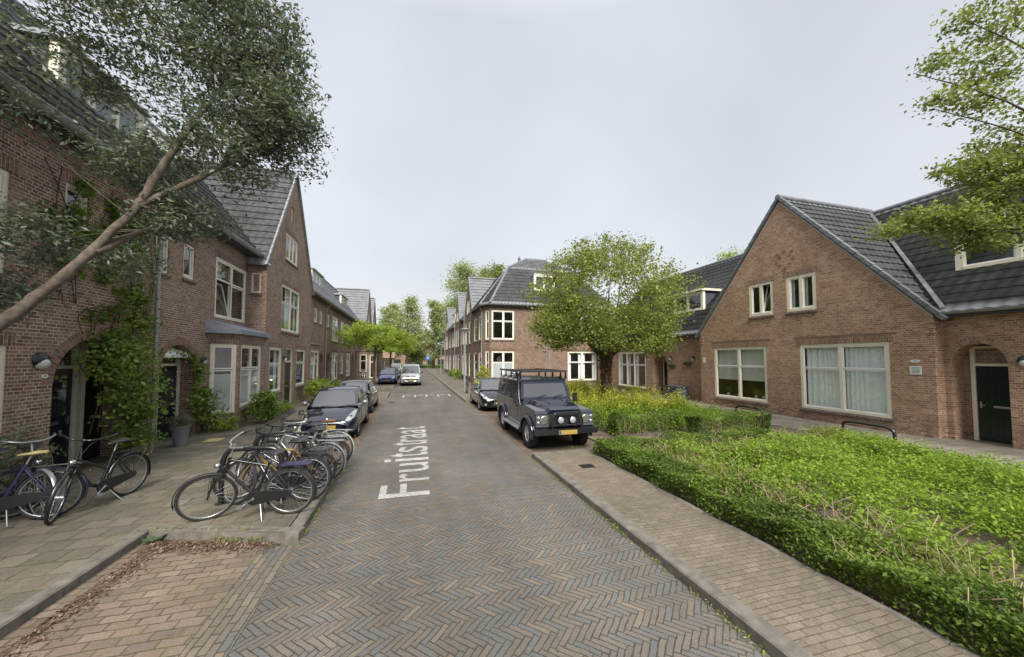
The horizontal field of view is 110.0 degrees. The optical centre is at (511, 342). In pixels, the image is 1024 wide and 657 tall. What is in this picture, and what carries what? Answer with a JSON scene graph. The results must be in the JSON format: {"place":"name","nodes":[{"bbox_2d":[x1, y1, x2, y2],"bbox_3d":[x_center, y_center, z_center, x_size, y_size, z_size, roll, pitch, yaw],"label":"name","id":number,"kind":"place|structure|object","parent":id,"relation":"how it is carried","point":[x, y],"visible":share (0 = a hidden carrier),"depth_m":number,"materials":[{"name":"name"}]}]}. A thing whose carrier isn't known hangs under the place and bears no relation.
{"place":"outdoors","nodes":[
{"label":"outdoors","id":0,"kind":"place"},
{"bbox_2d":[0,374,392,615],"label":"pavement","id":1,"kind":"structure","parent":0,"point":[36,556],"depth_m":5.54,"materials":[{"name":"tile"}]},
{"bbox_2d":[0,413,53,493],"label":"shrub","id":2,"kind":"object","parent":1,"relation":"on","point":[6,463],"visible":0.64,"depth_m":5.75,"materials":[{"name":"green plant"}]},
{"bbox_2d":[0,448,57,518],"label":"bicycle","id":3,"kind":"object","parent":1,"relation":"on","point":[11,471],"visible":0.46,"depth_m":5.35,"materials":[{"name":"metal"}]},
{"bbox_2d":[0,432,58,519],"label":"bicycle","id":4,"kind":"object","parent":1,"relation":"on","point":[34,462],"visible":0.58,"depth_m":5.39,"materials":[{"name":"metal"}]},
{"bbox_2d":[6,440,66,485],"bbox_3d":[-8.377,2.190,6.401,0.725,0.990,0.788,1,-3,-16],"label":"shrub","id":5,"kind":"object","parent":1,"relation":"on","point":[46,455],"visible":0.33,"depth_m":6.42,"materials":[{"name":"green plant"}]},
{"bbox_2d":[0,440,90,527],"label":"bicycle","id":6,"kind":"object","parent":1,"relation":"on","point":[17,499],"visible":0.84,"depth_m":5.29,"materials":[{"name":"metal"}]},
{"bbox_2d":[43,430,151,524],"bbox_3d":[-6.754,2.010,5.821,0.680,1.269,1.805,0,-3,-3],"label":"bicycle","id":7,"kind":"object","parent":1,"relation":"on","point":[103,484],"visible":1,"depth_m":5.85,"materials":[{"name":"metal"}]},
{"bbox_2d":[0,0,337,331],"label":"leaning tree","id":8,"kind":"object","parent":1,"relation":"on","point":[267,116],"visible":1,"depth_m":6.17,"materials":[{"name":"green plant"}]},
{"bbox_2d":[162,413,196,446],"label":"potted plant","id":9,"kind":"object","parent":1,"relation":"on","point":[179,428],"visible":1,"depth_m":9.72,"materials":[{"name":"green plant"}]},
{"bbox_2d":[208,410,243,431],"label":"shrub","id":10,"kind":"object","parent":1,"relation":"on","point":[224,423],"visible":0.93,"depth_m":11.81,"materials":[{"name":"green plant"}]},
{"bbox_2d":[171,429,317,520],"bbox_3d":[-3.921,1.998,5.451,1.836,1.253,0.628,0,2,-10],"label":"bicycle","id":11,"kind":"object","parent":1,"relation":"on","point":[258,496],"visible":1,"depth_m":5.37,"materials":[{"name":"metal"}]},
{"bbox_2d":[214,445,286,505],"bbox_3d":[-4.334,2.185,5.982,1.063,0.918,0.159,0,-3,-10],"label":"rack hoop","id":12,"kind":"object","parent":1,"relation":"on","point":[254,448],"visible":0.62,"depth_m":5.93,"materials":[{"name":"black paint"}]},
{"bbox_2d":[242,389,281,422],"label":"shrub","id":13,"kind":"object","parent":1,"relation":"on","point":[266,400],"visible":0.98,"depth_m":13.16,"materials":[{"name":"green plant"}]},
{"bbox_2d":[210,420,337,499],"bbox_3d":[-4.086,2.040,6.327,1.849,1.244,0.626,1,5,-22],"label":"bicycle","id":14,"kind":"object","parent":1,"relation":"on","point":[330,457],"visible":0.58,"depth_m":6.31,"materials":[{"name":"metal"}]},
{"bbox_2d":[224,427,333,504],"bbox_3d":[-3.968,2.028,5.981,1.855,1.240,0.631,0,-12,-8],"label":"bicycle","id":15,"kind":"object","parent":1,"relation":"on","point":[323,462],"visible":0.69,"depth_m":6.02,"materials":[{"name":"metal"}]},
{"bbox_2d":[235,418,332,488],"bbox_3d":[-4.322,2.053,6.697,1.829,1.257,0.642,0,-13,-5],"label":"bicycle","id":16,"kind":"object","parent":1,"relation":"on","point":[245,454],"visible":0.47,"depth_m":6.76,"materials":[{"name":"metal"}]},
{"bbox_2d":[242,410,344,474],"bbox_3d":[-4.561,2.097,7.644,1.846,1.246,0.623,1,1,-20],"label":"bicycle","id":17,"kind":"object","parent":1,"relation":"on","point":[309,434],"visible":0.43,"depth_m":7.63,"materials":[{"name":"metal"}]},
{"bbox_2d":[245,411,350,478],"bbox_3d":[-4.253,2.073,7.276,1.811,1.329,0.565,1,-3,-20],"label":"bicycle","id":18,"kind":"object","parent":1,"relation":"on","point":[343,442],"visible":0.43,"depth_m":7.39,"materials":[{"name":"metal"}]},
{"bbox_2d":[256,417,347,483],"bbox_3d":[-4.171,2.065,6.958,1.843,1.249,0.620,0,-11,-6],"label":"bicycle","id":19,"kind":"object","parent":1,"relation":"on","point":[338,448],"visible":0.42,"depth_m":7.05,"materials":[{"name":"metal"}]},
{"bbox_2d":[274,410,355,464],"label":"bicycle","id":20,"kind":"object","parent":1,"relation":"on","point":[348,437],"visible":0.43,"depth_m":8.10,"materials":[{"name":"metal"}]},
{"bbox_2d":[302,376,333,400],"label":"shrub","id":21,"kind":"object","parent":1,"relation":"on","point":[314,387],"visible":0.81,"depth_m":19.45,"materials":[{"name":"green plant"}]},
{"bbox_2d":[332,319,419,385],"bbox_3d":[-11.611,0.962,31.238,7.139,5.719,6.931,1,-3,-16],"label":"street tree","id":22,"kind":"object","parent":1,"relation":"on","point":[392,337],"visible":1,"depth_m":30.16,"materials":[{"name":"green plant"}]},
{"bbox_2d":[364,339,419,366],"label":"street tree","id":23,"kind":"object","parent":1,"relation":"on","point":[389,350],"visible":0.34,"depth_m":44.07,"materials":[{"name":"green plant"}]},
{"bbox_2d":[178,369,531,656],"bbox_3d":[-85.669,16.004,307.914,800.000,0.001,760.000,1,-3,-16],"label":"ground","id":24,"kind":"structure","parent":0,"point":[281,544],"depth_m":4.22,"materials":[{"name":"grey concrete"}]},
{"bbox_2d":[0,530,147,639],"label":"kerb","id":25,"kind":"structure","parent":24,"relation":"on","point":[16,617],"depth_m":3.81,"materials":[{"name":"concrete"}]},
{"bbox_2d":[0,0,178,494],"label":"row house","id":26,"kind":"structure","parent":24,"relation":"on","point":[45,390],"depth_m":6.99,"materials":[{"name":"brick"}]},
{"bbox_2d":[0,332,15,439],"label":"window","id":27,"kind":"structure","parent":26,"relation":"in","point":[6,339],"depth_m":6.02,"materials":[{"name":"beige paint"}]},
{"bbox_2d":[0,154,18,281],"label":"window","id":28,"kind":"structure","parent":26,"relation":"in","point":[6,163],"depth_m":6.01,"materials":[{"name":"beige paint"}]},
{"bbox_2d":[61,168,95,244],"bbox_3d":[-8.883,-2.732,7.284,0.195,1.335,0.750,1,-3,-16],"label":"window","id":29,"kind":"structure","parent":26,"relation":"in","point":[67,175],"depth_m":7.21,"materials":[{"name":"beige paint"}]},
{"bbox_2d":[38,157,180,462],"bbox_3d":[-8.501,-0.329,8.069,1.210,6.192,3.347,1,-3,-16],"label":"climbing plant","id":30,"kind":"object","parent":26,"relation":"attached to","point":[137,387],"visible":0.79,"depth_m":8.10,"materials":[{"name":"green plant"}]},
{"bbox_2d":[112,190,138,250],"bbox_3d":[-9.218,-2.854,8.495,0.195,1.185,0.850,1,-3,-16],"label":"window","id":31,"kind":"structure","parent":26,"relation":"in","point":[115,194],"depth_m":8.42,"materials":[{"name":"beige paint"}]},
{"bbox_2d":[0,539,262,656],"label":"parking bay","id":32,"kind":"object","parent":24,"relation":"on","point":[168,604],"visible":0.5,"depth_m":3.57,"materials":[{"name":"brick"}]},
{"bbox_2d":[0,539,279,656],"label":"leaf litter","id":33,"kind":"object","parent":32,"relation":"on","point":[248,545],"visible":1,"depth_m":4.31,"materials":[{"name":"brown plant"}]},
{"bbox_2d":[33,14,270,449],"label":"row house","id":34,"kind":"structure","parent":24,"relation":"on","point":[193,320],"depth_m":11.92,"materials":[{"name":"brick"}]},
{"bbox_2d":[182,238,197,284],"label":"window","id":35,"kind":"structure","parent":34,"relation":"in","point":[190,253],"depth_m":11.12,"materials":[{"name":"beige paint"}]},
{"bbox_2d":[179,346,244,433],"bbox_3d":[-9.572,1.537,11.727,1.127,2.796,2.398,1,-3,-16],"label":"climbing plant","id":36,"kind":"object","parent":34,"relation":"attached to","point":[199,400],"visible":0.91,"depth_m":11.40,"materials":[{"name":"green plant"}]},
{"bbox_2d":[208,344,236,417],"bbox_3d":[-9.941,1.290,12.318,0.818,2.500,0.381,2,-3,-38],"label":"window","id":37,"kind":"structure","parent":34,"relation":"in","point":[225,383],"depth_m":12.33,"materials":[{"name":"beige paint"}]},
{"bbox_2d":[214,249,247,322],"bbox_3d":[-10.734,-2.009,13.501,0.340,2.335,2.530,1,-3,-16],"label":"window","id":38,"kind":"structure","parent":34,"relation":"in","point":[220,257],"depth_m":13.49,"materials":[{"name":"beige paint"}]},
{"bbox_2d":[239,345,260,410],"bbox_3d":[-9.955,1.282,13.626,0.175,2.370,1.870,1,-3,-16],"label":"window","id":39,"kind":"structure","parent":34,"relation":"in","point":[249,378],"depth_m":13.58,"materials":[{"name":"beige paint"}]},
{"bbox_2d":[116,157,314,408],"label":"gable house","id":40,"kind":"structure","parent":24,"relation":"on","point":[280,289],"depth_m":16.78,"materials":[{"name":"brick"}]},
{"bbox_2d":[268,342,282,394],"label":"window","id":41,"kind":"structure","parent":40,"relation":"in","point":[274,346],"depth_m":16.49,"materials":[{"name":"beige paint"}]},
{"bbox_2d":[281,278,300,335],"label":"window","id":42,"kind":"structure","parent":40,"relation":"in","point":[287,310],"depth_m":18.00,"materials":[{"name":"beige paint"}]},
{"bbox_2d":[286,227,298,269],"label":"window","id":43,"kind":"structure","parent":40,"relation":"in","point":[292,239],"depth_m":18.22,"materials":[{"name":"beige paint"}]},
{"bbox_2d":[295,345,305,387],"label":"window","id":44,"kind":"structure","parent":40,"relation":"in","point":[299,348],"depth_m":20.05,"materials":[{"name":"beige paint"}]},
{"bbox_2d":[149,524,304,542],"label":"kerb","id":45,"kind":"structure","parent":24,"relation":"on","point":[203,535],"depth_m":4.96,"materials":[{"name":"concrete"}]},
{"bbox_2d":[179,546,294,656],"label":"gutter strip","id":46,"kind":"object","parent":24,"relation":"on","point":[220,630],"visible":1,"depth_m":3.59,"materials":[{"name":"beige brick"}]},
{"bbox_2d":[285,460,346,544],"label":"kerb","id":47,"kind":"structure","parent":24,"relation":"on","point":[304,518],"depth_m":5.43,"materials":[{"name":"concrete"}]},
{"bbox_2d":[309,267,333,396],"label":"row house","id":48,"kind":"structure","parent":24,"relation":"on","point":[320,301],"depth_m":26.11,"materials":[{"name":"brick"}]},
{"bbox_2d":[310,350,317,380],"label":"window","id":49,"kind":"structure","parent":48,"relation":"in","point":[312,371],"depth_m":22.52,"materials":[{"name":"beige paint"}]},
{"bbox_2d":[313,278,351,385],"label":"row house","id":50,"kind":"structure","parent":24,"relation":"on","point":[338,315],"depth_m":32.04,"materials":[{"name":"brick"}]},
{"bbox_2d":[275,378,399,460],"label":"parking lane","id":51,"kind":"structure","parent":24,"relation":"on","point":[364,428],"depth_m":13.18,"materials":[{"name":"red brick"}]},
{"bbox_2d":[300,385,368,435],"bbox_3d":[-6.078,2.300,12.597,2.042,1.505,4.106,1,-3,-16],"label":"parked car","id":52,"kind":"object","parent":51,"relation":"on","point":[345,406],"visible":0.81,"depth_m":11.54,"materials":[{"name":"blue paint"}]},
{"bbox_2d":[340,379,380,412],"bbox_3d":[-7.543,2.521,17.530,2.032,1.495,3.996,1,-3,-16],"label":"parked car","id":53,"kind":"object","parent":51,"relation":"on","point":[369,389],"visible":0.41,"depth_m":16.40,"materials":[{"name":"silver metal"}]},
{"bbox_2d":[377,369,398,384],"bbox_3d":[-12.363,3.340,35.789,2.032,1.455,4.046,1,-3,-16],"label":"parked car","id":54,"kind":"object","parent":51,"relation":"on","point":[387,375],"visible":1,"depth_m":34.36,"materials":[{"name":"blue paint"}]},
{"bbox_2d":[314,278,361,379],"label":"row house","id":55,"kind":"structure","parent":24,"relation":"on","point":[350,351],"depth_m":39.61,"materials":[{"name":"brick"}]},
{"bbox_2d":[314,287,382,377],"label":"gable house","id":56,"kind":"structure","parent":24,"relation":"on","point":[359,302],"depth_m":47.62,"materials":[{"name":"brick"}]},
{"bbox_2d":[383,293,428,363],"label":"tall tree","id":57,"kind":"object","parent":24,"relation":"on","point":[413,316],"visible":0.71,"depth_m":87.68,"materials":[{"name":"green plant"}]},
{"bbox_2d":[403,331,430,365],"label":"tall tree","id":58,"kind":"object","parent":24,"relation":"on","point":[419,356],"visible":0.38,"depth_m":93.16,"materials":[{"name":"green plant"}]},
{"bbox_2d":[415,299,445,367],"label":"tall tree","id":59,"kind":"object","parent":24,"relation":"on","point":[428,342],"visible":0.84,"depth_m":85.20,"materials":[{"name":"green plant"}]},
{"bbox_2d":[445,307,455,372],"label":"gable house","id":60,"kind":"structure","parent":24,"relation":"on","point":[449,316],"depth_m":60.85,"materials":[{"name":"brick"}]},
{"bbox_2d":[446,312,455,374],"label":"row house","id":61,"kind":"structure","parent":24,"relation":"on","point":[451,352],"depth_m":54.08,"materials":[{"name":"brick"}]},
{"bbox_2d":[433,258,480,338],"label":"tall tree","id":62,"kind":"object","parent":24,"relation":"on","point":[460,284],"visible":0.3,"depth_m":75.77,"materials":[{"name":"green plant"}]},
{"bbox_2d":[454,292,466,375],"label":"gable house","id":63,"kind":"structure","parent":24,"relation":"on","point":[461,303],"depth_m":46.79,"materials":[{"name":"brick"}]},
{"bbox_2d":[457,315,463,378],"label":"row house","id":64,"kind":"structure","parent":24,"relation":"on","point":[461,358],"depth_m":42.21,"materials":[{"name":"brick"}]},
{"bbox_2d":[463,277,512,382],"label":"gable house","id":65,"kind":"structure","parent":24,"relation":"on","point":[477,288],"depth_m":36.63,"materials":[{"name":"brick"}]},
{"bbox_2d":[471,260,507,277],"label":"tall tree","id":66,"kind":"object","parent":24,"relation":"on","point":[494,272],"visible":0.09,"depth_m":73.41,"materials":[{"name":"green plant"}]},
{"bbox_2d":[467,403,605,455],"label":"parking lane","id":67,"kind":"structure","parent":24,"relation":"on","point":[515,435],"depth_m":11.07,"materials":[{"name":"grey brick"}]},
{"bbox_2d":[470,377,499,409],"bbox_3d":[-1.125,2.576,18.897,2.098,1.505,4.506,1,-3,-15],"label":"parked car","id":68,"kind":"object","parent":67,"relation":"on","point":[483,392],"visible":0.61,"depth_m":17.68,"materials":[{"name":"black paint"}]},
{"bbox_2d":[497,368,597,447],"bbox_3d":[0.868,1.955,11.707,2.100,2.143,4.623,1,-3,-16],"label":"off road car","id":69,"kind":"object","parent":67,"relation":"on","point":[533,406],"visible":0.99,"depth_m":10.69,"materials":[{"name":"black paint"}]},
{"bbox_2d":[468,256,614,385],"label":"corner house","id":70,"kind":"structure","parent":24,"relation":"on","point":[502,294],"depth_m":30.39,"materials":[{"name":"brick"}]},
{"bbox_2d":[490,348,514,377],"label":"window","id":71,"kind":"structure","parent":70,"relation":"in","point":[496,372],"depth_m":29.33,"materials":[{"name":"beige paint"}]},
{"bbox_2d":[491,310,514,340],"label":"window","id":72,"kind":"structure","parent":70,"relation":"in","point":[500,339],"depth_m":29.49,"materials":[{"name":"beige paint"}]},
{"bbox_2d":[567,349,596,381],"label":"window","id":73,"kind":"structure","parent":70,"relation":"in","point":[581,362],"depth_m":31.36,"materials":[{"name":"beige paint"}]},
{"bbox_2d":[532,449,814,656],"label":"kerb","id":74,"kind":"structure","parent":24,"relation":"on","point":[769,637],"depth_m":3.91,"materials":[{"name":"concrete"}]},
{"bbox_2d":[594,253,769,400],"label":"row house","id":75,"kind":"structure","parent":24,"relation":"on","point":[681,366],"depth_m":23.04,"materials":[{"name":"brick"}]},
{"bbox_2d":[618,349,646,390],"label":"window","id":76,"kind":"structure","parent":75,"relation":"in","point":[636,364],"depth_m":26.73,"materials":[{"name":"beige paint"}]},
{"bbox_2d":[584,449,980,656],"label":"kerb","id":77,"kind":"structure","parent":24,"relation":"on","point":[958,647],"depth_m":3.90,"materials":[{"name":"concrete"}]},
{"bbox_2d":[695,194,952,438],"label":"gable house","id":78,"kind":"structure","parent":24,"relation":"on","point":[856,334],"depth_m":13.82,"materials":[{"name":"brick"}]},
{"bbox_2d":[712,341,768,405],"bbox_3d":[10.864,1.401,17.099,0.225,2.835,3.020,1,-3,-16],"label":"window","id":79,"kind":"structure","parent":78,"relation":"in","point":[753,367],"depth_m":17.03,"materials":[{"name":"beige paint"}]},
{"bbox_2d":[747,275,774,318],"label":"window","id":80,"kind":"structure","parent":78,"relation":"in","point":[750,283],"depth_m":16.04,"materials":[{"name":"beige paint"}]},
{"bbox_2d":[783,265,817,314],"bbox_3d":[11.675,-2.069,14.423,0.275,1.795,1.340,1,-3,-16],"label":"window","id":81,"kind":"structure","parent":78,"relation":"in","point":[803,278],"depth_m":14.40,"materials":[{"name":"beige paint"}]},
{"bbox_2d":[797,335,893,422],"bbox_3d":[12.022,1.223,13.035,0.277,2.835,3.000,1,-3,-16],"label":"window","id":82,"kind":"structure","parent":78,"relation":"in","point":[868,380],"depth_m":12.90,"materials":[{"name":"glass"}]},
{"bbox_2d":[809,169,1023,449],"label":"row house","id":83,"kind":"structure","parent":24,"relation":"on","point":[978,298],"depth_m":10.47,"materials":[{"name":"brick"}]},
{"bbox_2d":[395,347,443,364],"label":"building","id":84,"kind":"structure","parent":0,"point":[401,361],"depth_m":124.18,"materials":[{"name":"brown brick"}]},
{"bbox_2d":[426,368,471,399],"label":"pavement","id":85,"kind":"structure","parent":0,"point":[454,383],"depth_m":37.09,"materials":[{"name":"tile"}]},
{"bbox_2d":[227,369,770,656],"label":"road","id":86,"kind":"structure","parent":0,"point":[550,585],"depth_m":4.21,"materials":[{"name":"grey brick"}]},
{"bbox_2d":[378,426,429,498],"bbox_3d":[-2.813,2.926,9.780,1.120,0.001,6.820,1,-3,-16],"label":"road lettering","id":87,"kind":"object","parent":86,"relation":"on","point":[402,493],"visible":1,"depth_m":8.37,"materials":[{"name":"paint"}]},
{"bbox_2d":[398,364,422,385],"bbox_3d":[-9.815,3.040,34.776,2.237,1.965,4.907,1,-3,-16],"label":"van","id":88,"kind":"object","parent":86,"relation":"on","point":[410,373],"visible":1,"depth_m":32.89,"materials":[{"name":"silver metal"}]},
{"bbox_2d":[65,374,771,655],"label":"weeds","id":89,"kind":"object","parent":86,"relation":"on","point":[341,473],"visible":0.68,"depth_m":4.97,"materials":[{"name":"green plant"}]},
{"bbox_2d":[18,0,1023,346],"label":"sky","id":90,"kind":"structure","parent":0,"point":[481,132],"materials":[{"name":"white"}]},
{"bbox_2d":[588,397,805,435],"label":"garden soil","id":91,"kind":"structure","parent":0,"point":[604,432],"depth_m":11.96,"materials":[{"name":"brown soil"}]},
{"bbox_2d":[517,231,706,401],"bbox_3d":[4.947,-1.136,17.983,9.600,8.833,8.633,1,-3,-16],"label":"hawthorn tree","id":92,"kind":"object","parent":91,"relation":"on","point":[608,334],"visible":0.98,"depth_m":16.80,"materials":[{"name":"green plant"}]},
{"bbox_2d":[566,377,706,413],"bbox_3d":[3.632,2.692,20.883,6.815,1.305,13.967,1,-3,-16],"label":"shrubbery","id":93,"kind":"object","parent":91,"relation":"on","point":[582,389],"visible":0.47,"depth_m":16.43,"materials":[{"name":"green plant"}]},
{"bbox_2d":[576,403,772,434],"bbox_3d":[3.528,2.853,18.872,6.081,0.811,16.494,1,-3,-16],"label":"hedge","id":94,"kind":"object","parent":91,"relation":"on","point":[764,424],"visible":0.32,"depth_m":11.65,"materials":[{"name":"green plant"}]},
{"bbox_2d":[578,395,771,434],"bbox_3d":[5.491,2.631,14.437,6.834,0.870,5.533,1,-3,-16],"label":"shrubbery","id":95,"kind":"object","parent":91,"relation":"on","point":[712,411],"visible":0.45,"depth_m":13.30,"materials":[{"name":"green plant"}]},
{"bbox_2d":[542,451,969,656],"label":"pavement","id":96,"kind":"structure","parent":0,"point":[813,614],"depth_m":3.86,"materials":[{"name":"brick"}]},
{"bbox_2d":[588,434,1023,656],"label":"garden soil","id":97,"kind":"structure","parent":0,"point":[972,538],"depth_m":4.91,"materials":[{"name":"brown soil"}]},
{"bbox_2d":[609,424,910,474],"bbox_3d":[6.436,2.570,9.098,7.852,0.497,3.187,1,-3,-16],"label":"ground cover","id":98,"kind":"object","parent":97,"relation":"on","point":[691,458],"visible":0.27,"depth_m":8.52,"materials":[{"name":"green plant"}]},
{"bbox_2d":[592,426,1023,656],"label":"hedge","id":99,"kind":"object","parent":97,"relation":"on","point":[623,451],"visible":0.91,"depth_m":3.96,"materials":[{"name":"green plant"}]},
{"bbox_2d":[631,427,1022,621],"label":"dry stalks","id":100,"kind":"object","parent":97,"relation":"on","point":[916,555],"visible":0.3,"depth_m":4.76,"materials":[{"name":"beige plant"}]},
{"bbox_2d":[635,423,1023,612],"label":"ground cover","id":101,"kind":"object","parent":97,"relation":"on","point":[928,469],"visible":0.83,"depth_m":6.26,"materials":[{"name":"green plant"}]},
{"bbox_2d":[798,426,1021,480],"bbox_3d":[10.562,2.452,5.646,1.929,0.433,11.798,1,-3,-16],"label":"ground cover","id":102,"kind":"object","parent":97,"relation":"on","point":[884,442],"visible":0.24,"depth_m":10.18,"materials":[{"name":"green plant"}]},
{"bbox_2d":[589,386,1023,469],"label":"pavement","id":103,"kind":"structure","parent":0,"point":[965,445],"depth_m":10.41,"materials":[{"name":"tile"}]},
{"bbox_2d":[663,385,688,399],"bbox_3d":[9.610,2.912,21.037,0.840,0.780,1.200,1,-3,-16],"label":"storage box","id":104,"kind":"object","parent":103,"relation":"on","point":[674,387],"visible":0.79,"depth_m":20.61,"materials":[{"name":"grey plastic"}]},
{"bbox_2d":[841,420,896,441],"bbox_3d":[10.352,2.584,10.454,0.168,0.512,1.471,0,-3,-11],"label":"rack hoop","id":105,"kind":"object","parent":103,"relation":"on","point":[892,430],"visible":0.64,"depth_m":10.32,"materials":[{"name":"black paint"}]},
{"bbox_2d":[852,0,1023,259],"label":"leafy tree","id":106,"kind":"object","parent":103,"relation":"on","point":[961,216],"visible":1,"depth_m":7.80,"materials":[{"name":"green plant"}]},
{"label":"grass verge","id":107,"kind":"structure","parent":0,"visible":0},
{"bbox_2d":[376,302,405,360],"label":"tall tree","id":108,"kind":"object","parent":107,"relation":"on","point":[385,311],"visible":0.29,"depth_m":93.64,"materials":[{"name":"green plant"}]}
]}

